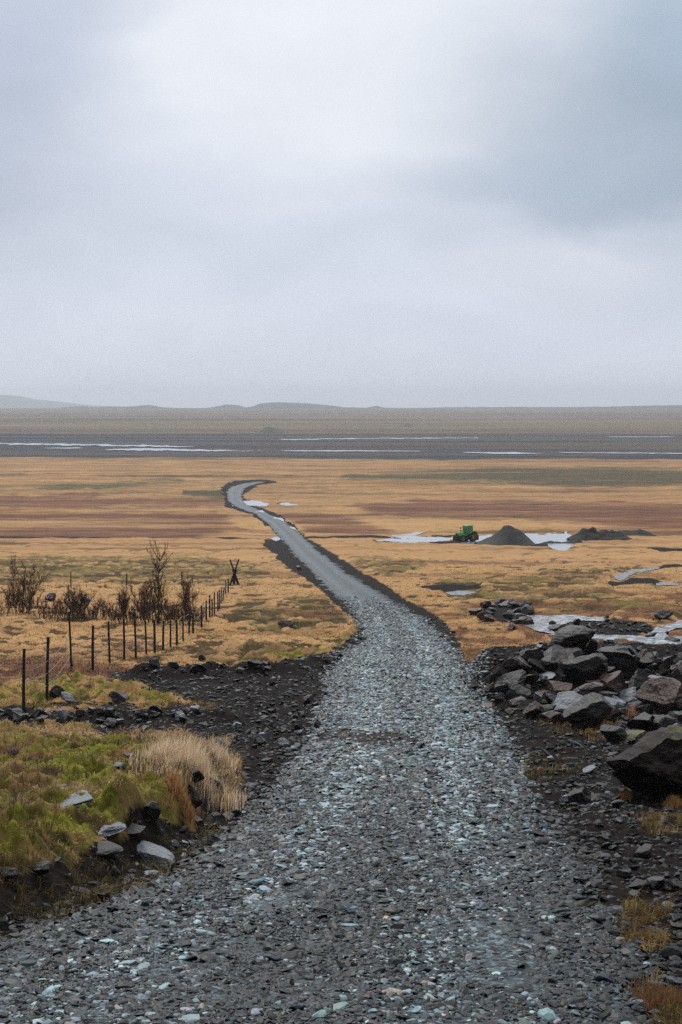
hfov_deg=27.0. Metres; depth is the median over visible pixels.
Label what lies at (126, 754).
stone
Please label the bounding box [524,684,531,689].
stone
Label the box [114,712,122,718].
stone
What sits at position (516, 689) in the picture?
stone
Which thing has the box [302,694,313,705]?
stone
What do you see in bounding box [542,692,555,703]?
stone
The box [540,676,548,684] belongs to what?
stone
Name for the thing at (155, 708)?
stone
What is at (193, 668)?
stone
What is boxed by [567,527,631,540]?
earth heap
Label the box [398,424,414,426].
knoll
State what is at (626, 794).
grass tuft
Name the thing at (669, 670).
stone
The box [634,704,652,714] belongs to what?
stone
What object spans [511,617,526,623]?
stone
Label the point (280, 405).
hill
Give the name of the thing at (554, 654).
boulder
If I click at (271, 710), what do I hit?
stone
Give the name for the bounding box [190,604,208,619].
shrub
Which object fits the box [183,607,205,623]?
shrub
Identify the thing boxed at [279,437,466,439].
river water
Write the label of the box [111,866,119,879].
stone
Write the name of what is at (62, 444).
river water
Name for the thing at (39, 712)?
stone
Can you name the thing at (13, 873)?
stone
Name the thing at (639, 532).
earth heap
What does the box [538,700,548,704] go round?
stone
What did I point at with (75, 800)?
slab
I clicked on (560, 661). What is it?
stone
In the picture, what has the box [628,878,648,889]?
stone
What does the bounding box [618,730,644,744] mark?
stone
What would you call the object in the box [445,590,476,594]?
stream water
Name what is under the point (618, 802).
stone
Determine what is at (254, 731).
stone
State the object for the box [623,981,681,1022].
grass tuft
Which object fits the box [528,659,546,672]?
stone
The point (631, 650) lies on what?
stone
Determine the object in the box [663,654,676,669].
stone
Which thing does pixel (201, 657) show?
stone
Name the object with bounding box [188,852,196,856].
stone
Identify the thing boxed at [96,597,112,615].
shrub
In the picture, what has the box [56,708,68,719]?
stone
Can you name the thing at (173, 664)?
stone
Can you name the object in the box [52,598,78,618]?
shrub
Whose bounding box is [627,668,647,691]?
stone
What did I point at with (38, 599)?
shrub
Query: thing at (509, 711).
stone
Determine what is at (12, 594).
shrub
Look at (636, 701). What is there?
stone
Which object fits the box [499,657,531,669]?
slab
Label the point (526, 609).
stone
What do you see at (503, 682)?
boulder
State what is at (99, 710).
stone
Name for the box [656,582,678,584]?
stream water
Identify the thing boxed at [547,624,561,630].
stone
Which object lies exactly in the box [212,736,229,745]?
stone
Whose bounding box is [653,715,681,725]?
boulder
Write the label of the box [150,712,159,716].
stone
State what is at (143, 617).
shrub
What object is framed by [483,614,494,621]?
stone
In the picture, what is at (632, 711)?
grass tuft
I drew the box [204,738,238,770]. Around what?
grass tuft
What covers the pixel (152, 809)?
stone
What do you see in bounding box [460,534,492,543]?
water
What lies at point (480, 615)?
stone
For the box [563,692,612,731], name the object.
boulder
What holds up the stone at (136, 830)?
on the ground at (98, 510)
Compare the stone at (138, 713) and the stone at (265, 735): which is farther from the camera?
the stone at (138, 713)
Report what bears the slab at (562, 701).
on the ground at (98, 510)
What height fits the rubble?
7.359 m
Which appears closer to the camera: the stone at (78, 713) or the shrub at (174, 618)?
the stone at (78, 713)
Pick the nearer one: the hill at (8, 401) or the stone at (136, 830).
the stone at (136, 830)
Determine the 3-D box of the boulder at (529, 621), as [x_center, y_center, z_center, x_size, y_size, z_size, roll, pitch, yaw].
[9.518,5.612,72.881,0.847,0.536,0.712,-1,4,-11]
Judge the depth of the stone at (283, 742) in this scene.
30.83 m
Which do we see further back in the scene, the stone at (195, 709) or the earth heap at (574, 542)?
the earth heap at (574, 542)
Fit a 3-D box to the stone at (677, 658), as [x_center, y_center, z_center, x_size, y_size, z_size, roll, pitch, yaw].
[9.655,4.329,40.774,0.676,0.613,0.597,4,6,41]
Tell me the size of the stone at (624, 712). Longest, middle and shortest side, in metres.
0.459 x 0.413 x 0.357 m
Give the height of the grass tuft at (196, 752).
1.531 m
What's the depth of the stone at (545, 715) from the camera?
35.19 m
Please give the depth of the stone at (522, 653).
39.81 m
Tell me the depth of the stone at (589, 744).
30.58 m
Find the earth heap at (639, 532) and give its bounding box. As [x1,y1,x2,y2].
[619,529,654,535]
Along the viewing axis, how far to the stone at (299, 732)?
32.64 m
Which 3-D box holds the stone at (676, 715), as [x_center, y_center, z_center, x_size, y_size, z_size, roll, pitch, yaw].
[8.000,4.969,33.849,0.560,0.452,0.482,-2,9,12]
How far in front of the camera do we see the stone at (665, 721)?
33.28 m
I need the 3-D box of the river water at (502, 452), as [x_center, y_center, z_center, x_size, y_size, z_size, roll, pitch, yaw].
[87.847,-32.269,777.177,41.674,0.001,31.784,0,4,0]
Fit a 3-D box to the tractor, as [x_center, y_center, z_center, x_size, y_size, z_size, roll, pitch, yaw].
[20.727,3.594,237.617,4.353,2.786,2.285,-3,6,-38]
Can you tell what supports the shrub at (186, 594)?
on the ground at (98, 510)
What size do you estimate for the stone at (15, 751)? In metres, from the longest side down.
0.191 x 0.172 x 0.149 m
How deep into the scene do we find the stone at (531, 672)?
39.03 m
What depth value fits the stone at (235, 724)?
34.00 m
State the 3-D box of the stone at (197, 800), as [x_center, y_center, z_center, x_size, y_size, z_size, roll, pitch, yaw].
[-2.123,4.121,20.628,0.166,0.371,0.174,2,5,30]
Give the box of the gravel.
[0,596,681,1023]
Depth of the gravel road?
13.43 m
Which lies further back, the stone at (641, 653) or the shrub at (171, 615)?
the shrub at (171, 615)
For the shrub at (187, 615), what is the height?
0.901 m
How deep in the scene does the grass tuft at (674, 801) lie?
22.66 m
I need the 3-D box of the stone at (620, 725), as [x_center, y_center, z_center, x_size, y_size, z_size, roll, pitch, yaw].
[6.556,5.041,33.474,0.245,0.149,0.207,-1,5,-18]
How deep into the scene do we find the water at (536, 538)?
245.69 m
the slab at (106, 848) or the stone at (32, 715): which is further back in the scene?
the stone at (32, 715)
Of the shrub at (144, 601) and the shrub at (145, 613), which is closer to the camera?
the shrub at (145, 613)
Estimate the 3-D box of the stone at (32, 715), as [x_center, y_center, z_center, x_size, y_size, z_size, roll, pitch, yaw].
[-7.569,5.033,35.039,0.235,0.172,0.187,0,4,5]
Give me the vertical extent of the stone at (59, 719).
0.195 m
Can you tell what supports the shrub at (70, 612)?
on the ground at (98, 510)
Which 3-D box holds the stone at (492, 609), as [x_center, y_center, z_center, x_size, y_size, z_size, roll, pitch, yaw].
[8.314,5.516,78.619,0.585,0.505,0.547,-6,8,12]
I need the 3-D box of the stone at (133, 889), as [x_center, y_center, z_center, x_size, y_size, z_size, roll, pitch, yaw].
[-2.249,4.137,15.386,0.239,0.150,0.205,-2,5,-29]
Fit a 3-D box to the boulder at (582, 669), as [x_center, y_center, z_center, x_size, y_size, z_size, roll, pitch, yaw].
[6.662,4.368,39.400,1.450,1.022,1.150,2,5,22]
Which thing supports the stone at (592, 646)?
on the ground at (98, 510)
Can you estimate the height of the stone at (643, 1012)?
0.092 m
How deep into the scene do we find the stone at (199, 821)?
19.89 m
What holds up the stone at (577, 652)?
on the ground at (98, 510)
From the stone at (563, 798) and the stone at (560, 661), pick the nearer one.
the stone at (563, 798)
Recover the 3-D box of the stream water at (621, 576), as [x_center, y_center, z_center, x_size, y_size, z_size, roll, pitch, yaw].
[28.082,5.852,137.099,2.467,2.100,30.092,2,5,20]
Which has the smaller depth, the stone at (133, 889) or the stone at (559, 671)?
the stone at (133, 889)
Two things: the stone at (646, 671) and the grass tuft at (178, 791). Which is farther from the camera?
the stone at (646, 671)
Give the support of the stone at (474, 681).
on the ground at (98, 510)
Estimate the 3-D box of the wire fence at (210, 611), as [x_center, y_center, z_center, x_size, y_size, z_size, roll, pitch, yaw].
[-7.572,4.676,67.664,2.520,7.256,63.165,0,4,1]
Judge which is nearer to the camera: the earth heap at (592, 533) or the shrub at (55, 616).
the shrub at (55, 616)
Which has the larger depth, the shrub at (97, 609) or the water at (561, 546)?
the water at (561, 546)
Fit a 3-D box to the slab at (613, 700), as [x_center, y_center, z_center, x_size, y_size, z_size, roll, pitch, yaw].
[7.035,5.010,37.803,1.006,0.186,1.006,-6,11,-9]
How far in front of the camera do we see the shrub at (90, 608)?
74.61 m
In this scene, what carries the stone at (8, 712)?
on the ground at (98, 510)
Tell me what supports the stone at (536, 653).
on the ground at (98, 510)
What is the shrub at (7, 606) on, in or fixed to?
on the ground at (98, 510)
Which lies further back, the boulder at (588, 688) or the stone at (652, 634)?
the stone at (652, 634)
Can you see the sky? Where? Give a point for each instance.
(204, 203)
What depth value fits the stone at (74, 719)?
34.19 m
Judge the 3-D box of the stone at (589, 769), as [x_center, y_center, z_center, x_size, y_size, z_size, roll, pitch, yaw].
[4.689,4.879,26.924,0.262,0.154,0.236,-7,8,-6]
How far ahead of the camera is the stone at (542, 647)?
41.76 m
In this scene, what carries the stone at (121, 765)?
on the ground at (98, 510)
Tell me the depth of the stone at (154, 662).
45.76 m
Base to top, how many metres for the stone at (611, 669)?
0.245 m
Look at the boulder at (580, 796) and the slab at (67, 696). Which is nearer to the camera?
the boulder at (580, 796)
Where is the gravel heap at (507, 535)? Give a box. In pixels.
[474,525,535,544]
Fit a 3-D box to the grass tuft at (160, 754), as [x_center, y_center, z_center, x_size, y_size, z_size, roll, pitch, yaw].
[-2.637,3.856,21.884,1.226,0.942,2.504,0,4,0]
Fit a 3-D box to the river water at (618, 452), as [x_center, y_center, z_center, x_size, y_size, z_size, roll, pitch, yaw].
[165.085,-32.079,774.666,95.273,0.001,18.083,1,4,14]
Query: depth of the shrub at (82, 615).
73.48 m
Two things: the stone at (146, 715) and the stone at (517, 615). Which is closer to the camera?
the stone at (146, 715)
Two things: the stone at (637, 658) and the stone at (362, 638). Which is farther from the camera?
the stone at (362, 638)
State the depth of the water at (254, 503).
366.08 m
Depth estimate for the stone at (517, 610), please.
81.17 m
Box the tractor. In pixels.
[453,525,478,541]
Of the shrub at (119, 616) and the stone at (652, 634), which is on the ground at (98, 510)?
the shrub at (119, 616)
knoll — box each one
[253,426,293,433]
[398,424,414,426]
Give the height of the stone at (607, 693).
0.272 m
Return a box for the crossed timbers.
[229,559,239,585]
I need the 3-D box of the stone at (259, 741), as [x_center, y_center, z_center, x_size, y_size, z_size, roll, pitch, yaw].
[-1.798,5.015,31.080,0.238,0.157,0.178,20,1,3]
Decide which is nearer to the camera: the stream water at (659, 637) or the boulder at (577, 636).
the boulder at (577, 636)
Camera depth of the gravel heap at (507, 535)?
226.12 m
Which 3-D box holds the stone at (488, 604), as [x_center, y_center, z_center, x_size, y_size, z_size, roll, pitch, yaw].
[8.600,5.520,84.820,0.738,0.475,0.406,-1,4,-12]
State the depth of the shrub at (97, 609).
74.27 m
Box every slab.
[60,790,93,807]
[61,692,74,701]
[96,840,122,855]
[98,821,125,836]
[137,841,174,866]
[144,870,158,874]
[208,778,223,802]
[223,812,233,819]
[481,701,493,707]
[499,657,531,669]
[537,671,555,680]
[551,691,583,713]
[603,695,625,705]
[618,686,635,701]
[648,675,662,677]
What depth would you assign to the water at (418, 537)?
246.23 m
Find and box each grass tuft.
[128,737,207,790]
[135,731,246,812]
[161,765,196,827]
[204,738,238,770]
[618,790,633,799]
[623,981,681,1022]
[625,701,640,719]
[662,793,681,808]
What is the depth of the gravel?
14.92 m
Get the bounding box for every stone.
[0,867,18,878]
[3,708,18,719]
[9,749,18,755]
[12,707,23,712]
[13,713,22,724]
[19,713,28,718]
[28,713,37,718]
[33,709,43,715]
[34,860,50,873]
[49,684,65,697]
[55,716,68,724]
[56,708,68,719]
[67,715,79,721]
[72,886,89,894]
[75,709,84,716]
[94,707,102,713]
[95,719,104,723]
[103,708,115,717]
[105,718,117,727]
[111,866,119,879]
[113,762,126,768]
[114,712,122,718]
[122,884,142,894]
[123,752,135,757]
[127,823,145,835]
[134,711,143,715]
[143,713,149,718]
[143,801,160,820]
[149,656,159,668]
[149,705,162,712]
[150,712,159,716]
[168,662,178,667]
[175,712,184,720]
[187,784,201,808]
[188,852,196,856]
[189,665,199,672]
[189,705,199,712]
[190,767,204,781]
[193,663,206,669]
[193,815,203,826]
[198,654,205,660]
[206,812,224,824]
[206,836,221,844]
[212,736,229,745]
[231,722,241,728]
[233,808,240,814]
[237,667,244,672]
[247,659,260,664]
[250,727,260,736]
[253,738,263,744]
[258,732,270,739]
[267,708,276,712]
[277,737,290,746]
[293,724,304,730]
[296,729,303,735]
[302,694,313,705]
[358,636,366,639]
[469,608,482,614]
[471,676,480,689]
[477,612,486,619]
[480,601,491,607]
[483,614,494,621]
[483,666,501,683]
[483,682,494,690]
[487,607,496,612]
[493,692,504,700]
[498,600,509,607]
[502,612,513,619]
[505,681,531,699]
[505,708,517,714]
[507,623,518,630]
[508,696,526,705]
[509,601,520,608]
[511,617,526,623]
[513,607,521,613]
[514,613,526,619]
[517,699,532,710]
[519,648,529,661]
[520,604,534,614]
[522,701,541,717]
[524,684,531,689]
[525,646,543,660]
[525,674,538,683]
[527,670,537,673]
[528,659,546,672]
[533,692,541,701]
[533,758,542,763]
[535,644,547,649]
[536,704,555,717]
[537,690,551,698]
[537,710,555,721]
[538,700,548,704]
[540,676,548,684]
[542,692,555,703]
[546,680,571,694]
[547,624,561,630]
[547,755,553,761]
[551,712,566,724]
[554,667,565,675]
[556,658,566,668]
[559,794,567,801]
[566,647,585,657]
[572,618,580,624]
[583,764,594,773]
[585,638,597,653]
[585,680,602,683]
[587,742,596,746]
[593,852,600,858]
[598,691,617,696]
[604,703,620,719]
[607,666,614,672]
[611,799,624,806]
[614,723,625,727]
[616,708,630,719]
[616,715,629,720]
[616,869,631,878]
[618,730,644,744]
[626,645,637,655]
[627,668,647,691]
[627,698,643,708]
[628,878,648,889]
[632,655,639,667]
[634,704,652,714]
[634,843,652,858]
[636,649,647,658]
[638,652,655,666]
[640,669,650,673]
[640,1009,652,1017]
[642,925,662,933]
[644,663,657,671]
[645,632,657,636]
[645,979,667,986]
[646,876,664,889]
[652,715,657,728]
[654,609,672,618]
[655,658,662,663]
[658,716,679,727]
[662,880,681,890]
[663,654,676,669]
[664,636,679,640]
[667,660,681,672]
[667,711,681,723]
[671,652,681,664]
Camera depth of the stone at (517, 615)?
73.90 m
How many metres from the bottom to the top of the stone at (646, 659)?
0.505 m
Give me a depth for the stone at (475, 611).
78.10 m
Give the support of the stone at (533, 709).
on the ground at (98, 510)
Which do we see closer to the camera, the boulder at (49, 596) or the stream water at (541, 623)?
the stream water at (541, 623)
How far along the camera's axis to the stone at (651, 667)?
40.97 m
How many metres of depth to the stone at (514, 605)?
83.35 m
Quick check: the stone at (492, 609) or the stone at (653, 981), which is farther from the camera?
the stone at (492, 609)
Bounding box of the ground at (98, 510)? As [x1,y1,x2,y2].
[0,408,681,1023]
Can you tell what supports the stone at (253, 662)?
on the ground at (98, 510)
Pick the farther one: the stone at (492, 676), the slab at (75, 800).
the stone at (492, 676)
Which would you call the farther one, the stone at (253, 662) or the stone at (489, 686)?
the stone at (253, 662)
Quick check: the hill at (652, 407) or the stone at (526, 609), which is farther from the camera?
the hill at (652, 407)
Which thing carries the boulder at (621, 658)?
on the ground at (98, 510)
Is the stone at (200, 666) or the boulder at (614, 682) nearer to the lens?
the boulder at (614, 682)
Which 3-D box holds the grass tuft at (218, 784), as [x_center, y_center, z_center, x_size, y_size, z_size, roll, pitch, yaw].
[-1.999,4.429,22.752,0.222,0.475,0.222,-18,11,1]
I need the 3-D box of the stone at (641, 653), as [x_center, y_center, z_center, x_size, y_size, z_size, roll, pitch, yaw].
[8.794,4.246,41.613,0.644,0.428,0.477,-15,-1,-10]
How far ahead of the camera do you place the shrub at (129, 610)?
71.27 m
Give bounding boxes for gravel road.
[0,482,632,1023]
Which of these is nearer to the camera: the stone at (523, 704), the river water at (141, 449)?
the stone at (523, 704)
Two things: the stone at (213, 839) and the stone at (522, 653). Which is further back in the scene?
the stone at (522, 653)
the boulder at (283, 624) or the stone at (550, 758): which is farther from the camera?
the boulder at (283, 624)
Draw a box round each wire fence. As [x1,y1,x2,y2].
[0,579,228,712]
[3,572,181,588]
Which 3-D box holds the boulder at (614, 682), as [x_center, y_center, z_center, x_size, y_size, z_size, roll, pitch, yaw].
[7.404,4.707,38.642,0.802,0.598,0.722,-8,13,1]
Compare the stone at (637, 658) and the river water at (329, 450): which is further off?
the river water at (329, 450)
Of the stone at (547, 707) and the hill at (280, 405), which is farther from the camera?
the hill at (280, 405)
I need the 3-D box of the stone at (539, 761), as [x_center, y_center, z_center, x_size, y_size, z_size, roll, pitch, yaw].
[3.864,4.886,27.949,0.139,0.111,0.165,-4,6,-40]
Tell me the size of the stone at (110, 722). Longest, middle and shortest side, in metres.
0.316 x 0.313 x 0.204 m
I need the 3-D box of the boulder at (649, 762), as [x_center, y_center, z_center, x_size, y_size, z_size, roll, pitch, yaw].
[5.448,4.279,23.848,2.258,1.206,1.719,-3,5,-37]
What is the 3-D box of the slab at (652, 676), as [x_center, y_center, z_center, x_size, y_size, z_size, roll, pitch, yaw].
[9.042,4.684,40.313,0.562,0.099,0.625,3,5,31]
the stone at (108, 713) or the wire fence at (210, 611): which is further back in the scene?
the wire fence at (210, 611)
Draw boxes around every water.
[0,443,191,446]
[105,448,233,450]
[232,500,268,505]
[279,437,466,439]
[279,502,297,505]
[285,450,374,450]
[375,538,447,542]
[391,532,421,535]
[391,535,452,539]
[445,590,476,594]
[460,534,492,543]
[464,452,539,453]
[522,614,608,633]
[525,531,571,543]
[547,541,573,550]
[549,620,681,643]
[564,452,681,453]
[614,567,659,580]
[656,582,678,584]
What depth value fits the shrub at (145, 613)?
71.36 m
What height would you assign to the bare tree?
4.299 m
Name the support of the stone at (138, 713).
on the ground at (98, 510)
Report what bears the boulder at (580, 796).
on the ground at (98, 510)
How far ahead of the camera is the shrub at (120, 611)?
71.39 m
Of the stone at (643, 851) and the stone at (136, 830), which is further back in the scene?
the stone at (643, 851)
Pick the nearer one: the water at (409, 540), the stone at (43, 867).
the stone at (43, 867)
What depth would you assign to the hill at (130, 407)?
4674.10 m
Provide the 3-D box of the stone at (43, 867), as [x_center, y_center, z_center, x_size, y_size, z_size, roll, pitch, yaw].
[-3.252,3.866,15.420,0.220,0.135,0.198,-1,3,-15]
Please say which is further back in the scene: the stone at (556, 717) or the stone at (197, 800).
the stone at (556, 717)
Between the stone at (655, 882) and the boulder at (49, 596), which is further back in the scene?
the boulder at (49, 596)
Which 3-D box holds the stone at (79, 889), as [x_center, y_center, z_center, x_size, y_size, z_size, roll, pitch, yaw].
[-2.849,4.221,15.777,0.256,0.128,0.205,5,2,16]
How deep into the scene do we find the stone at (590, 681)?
38.63 m
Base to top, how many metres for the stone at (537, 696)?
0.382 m
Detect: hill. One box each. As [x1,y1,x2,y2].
[0,395,106,407]
[49,405,171,408]
[199,402,410,408]
[413,405,681,408]
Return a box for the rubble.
[0,618,681,1023]
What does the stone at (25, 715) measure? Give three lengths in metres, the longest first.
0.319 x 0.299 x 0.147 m
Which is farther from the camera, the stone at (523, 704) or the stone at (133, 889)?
the stone at (523, 704)
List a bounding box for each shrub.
[0,593,16,608]
[0,604,12,615]
[1,554,53,613]
[16,596,33,613]
[24,589,42,607]
[28,596,59,617]
[39,602,60,621]
[51,595,64,613]
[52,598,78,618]
[59,599,85,620]
[63,584,96,615]
[72,603,97,620]
[77,596,102,617]
[84,597,110,619]
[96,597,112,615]
[99,601,120,619]
[103,605,122,621]
[114,600,138,624]
[115,581,131,616]
[123,602,138,621]
[129,570,170,620]
[131,604,149,621]
[135,602,162,622]
[148,609,169,623]
[158,598,180,622]
[163,607,181,622]
[164,602,179,618]
[169,569,199,621]
[174,604,185,623]
[181,607,194,623]
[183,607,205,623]
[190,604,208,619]
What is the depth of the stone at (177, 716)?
34.74 m
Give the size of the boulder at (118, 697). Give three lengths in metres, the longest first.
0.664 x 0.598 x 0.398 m
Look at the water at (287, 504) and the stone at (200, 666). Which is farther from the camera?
the water at (287, 504)
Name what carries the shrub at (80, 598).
on the ground at (98, 510)
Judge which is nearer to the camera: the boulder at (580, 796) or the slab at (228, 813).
the slab at (228, 813)
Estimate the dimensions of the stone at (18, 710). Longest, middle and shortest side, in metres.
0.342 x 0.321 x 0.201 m
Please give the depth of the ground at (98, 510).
198.15 m
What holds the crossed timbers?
on the ground at (98, 510)
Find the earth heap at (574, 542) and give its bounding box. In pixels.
[539,541,581,543]
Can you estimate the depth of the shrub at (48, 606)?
75.46 m
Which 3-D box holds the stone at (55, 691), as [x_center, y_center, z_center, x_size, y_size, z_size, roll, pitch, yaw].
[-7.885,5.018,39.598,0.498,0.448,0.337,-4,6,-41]
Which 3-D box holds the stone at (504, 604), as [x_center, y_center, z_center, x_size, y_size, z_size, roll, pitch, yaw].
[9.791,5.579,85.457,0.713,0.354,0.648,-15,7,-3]
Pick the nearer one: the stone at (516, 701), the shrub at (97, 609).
the stone at (516, 701)
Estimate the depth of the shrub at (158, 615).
70.38 m
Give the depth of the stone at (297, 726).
33.18 m
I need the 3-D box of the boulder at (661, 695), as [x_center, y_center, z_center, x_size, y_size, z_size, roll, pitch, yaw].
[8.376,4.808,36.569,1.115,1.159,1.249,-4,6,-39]
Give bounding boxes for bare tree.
[146,540,172,623]
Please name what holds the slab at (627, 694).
on the ground at (98, 510)
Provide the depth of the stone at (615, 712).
34.98 m
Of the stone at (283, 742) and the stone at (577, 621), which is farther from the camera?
the stone at (577, 621)
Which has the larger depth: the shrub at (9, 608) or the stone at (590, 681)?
the shrub at (9, 608)
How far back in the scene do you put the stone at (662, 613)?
75.56 m
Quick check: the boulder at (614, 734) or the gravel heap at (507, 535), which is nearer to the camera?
the boulder at (614, 734)
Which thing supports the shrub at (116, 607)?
on the ground at (98, 510)
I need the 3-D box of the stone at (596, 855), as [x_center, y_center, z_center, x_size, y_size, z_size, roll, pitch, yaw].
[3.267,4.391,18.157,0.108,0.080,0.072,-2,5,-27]
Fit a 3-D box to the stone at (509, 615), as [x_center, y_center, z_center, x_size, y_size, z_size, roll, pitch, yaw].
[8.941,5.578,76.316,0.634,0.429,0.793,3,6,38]
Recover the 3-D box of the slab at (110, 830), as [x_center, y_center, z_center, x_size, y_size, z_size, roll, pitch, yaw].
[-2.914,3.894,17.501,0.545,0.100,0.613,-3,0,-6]
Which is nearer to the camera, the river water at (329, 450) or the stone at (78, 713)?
the stone at (78, 713)
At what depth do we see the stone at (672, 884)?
15.93 m
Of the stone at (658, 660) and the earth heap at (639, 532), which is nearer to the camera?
the stone at (658, 660)
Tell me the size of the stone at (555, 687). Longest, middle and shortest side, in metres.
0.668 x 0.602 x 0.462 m
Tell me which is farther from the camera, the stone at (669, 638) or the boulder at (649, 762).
the stone at (669, 638)
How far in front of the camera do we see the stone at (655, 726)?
33.74 m
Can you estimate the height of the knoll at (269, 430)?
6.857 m
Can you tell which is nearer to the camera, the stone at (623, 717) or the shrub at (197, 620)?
the stone at (623, 717)
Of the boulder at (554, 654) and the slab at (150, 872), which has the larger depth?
the boulder at (554, 654)
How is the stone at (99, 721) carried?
on the ground at (98, 510)
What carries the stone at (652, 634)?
in the stream water at (659, 637)
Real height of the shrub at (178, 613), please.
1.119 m
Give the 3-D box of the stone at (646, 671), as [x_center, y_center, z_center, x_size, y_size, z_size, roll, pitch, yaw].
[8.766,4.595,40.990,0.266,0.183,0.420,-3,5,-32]
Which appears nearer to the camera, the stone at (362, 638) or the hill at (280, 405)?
the stone at (362, 638)
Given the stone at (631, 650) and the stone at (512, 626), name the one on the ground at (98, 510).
the stone at (512, 626)
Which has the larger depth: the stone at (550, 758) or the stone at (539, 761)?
the stone at (550, 758)
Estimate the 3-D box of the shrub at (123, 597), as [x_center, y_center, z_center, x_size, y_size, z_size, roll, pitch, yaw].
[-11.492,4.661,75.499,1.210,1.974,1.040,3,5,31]
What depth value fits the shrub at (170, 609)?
76.38 m
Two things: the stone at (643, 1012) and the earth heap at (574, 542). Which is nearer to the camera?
the stone at (643, 1012)
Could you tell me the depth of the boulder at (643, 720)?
33.73 m
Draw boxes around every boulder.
[44,593,55,600]
[108,691,128,703]
[277,621,294,627]
[490,669,526,692]
[518,616,533,624]
[540,644,574,666]
[550,625,594,651]
[559,653,607,684]
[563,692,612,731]
[566,787,590,805]
[573,682,602,694]
[596,645,637,677]
[597,671,626,694]
[600,724,626,742]
[605,725,681,797]
[626,712,652,727]
[634,677,681,714]
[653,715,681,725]
[671,664,681,683]
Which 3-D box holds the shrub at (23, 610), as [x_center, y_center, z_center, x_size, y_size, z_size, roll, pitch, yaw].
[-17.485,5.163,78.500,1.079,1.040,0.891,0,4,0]
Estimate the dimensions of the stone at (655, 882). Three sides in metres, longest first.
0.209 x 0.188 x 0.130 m
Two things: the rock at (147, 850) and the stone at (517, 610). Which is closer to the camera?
the rock at (147, 850)
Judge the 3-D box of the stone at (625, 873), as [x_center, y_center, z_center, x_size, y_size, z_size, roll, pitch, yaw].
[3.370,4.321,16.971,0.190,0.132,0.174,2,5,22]
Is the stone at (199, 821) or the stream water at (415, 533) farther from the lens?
the stream water at (415, 533)
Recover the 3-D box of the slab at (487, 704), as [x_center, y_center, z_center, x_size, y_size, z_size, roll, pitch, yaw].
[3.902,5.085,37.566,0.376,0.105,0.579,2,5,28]
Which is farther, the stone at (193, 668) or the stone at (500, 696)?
the stone at (193, 668)
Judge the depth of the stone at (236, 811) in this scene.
21.81 m
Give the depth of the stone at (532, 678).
38.58 m
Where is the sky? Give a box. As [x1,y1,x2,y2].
[0,0,681,407]
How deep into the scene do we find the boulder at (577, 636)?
41.33 m
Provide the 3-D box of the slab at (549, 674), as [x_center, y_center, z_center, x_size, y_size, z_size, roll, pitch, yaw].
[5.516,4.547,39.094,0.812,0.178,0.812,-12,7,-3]
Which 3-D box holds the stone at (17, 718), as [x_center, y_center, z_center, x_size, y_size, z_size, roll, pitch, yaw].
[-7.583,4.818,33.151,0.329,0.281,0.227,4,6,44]
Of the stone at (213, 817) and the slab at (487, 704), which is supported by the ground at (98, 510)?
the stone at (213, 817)
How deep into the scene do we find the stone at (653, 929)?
13.77 m
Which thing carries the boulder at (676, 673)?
on the ground at (98, 510)
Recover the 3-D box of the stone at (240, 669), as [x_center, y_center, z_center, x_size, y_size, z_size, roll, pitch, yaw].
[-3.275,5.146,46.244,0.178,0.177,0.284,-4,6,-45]
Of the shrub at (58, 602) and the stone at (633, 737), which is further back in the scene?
the shrub at (58, 602)
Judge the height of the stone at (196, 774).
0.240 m
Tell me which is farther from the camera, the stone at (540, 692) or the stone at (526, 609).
the stone at (526, 609)

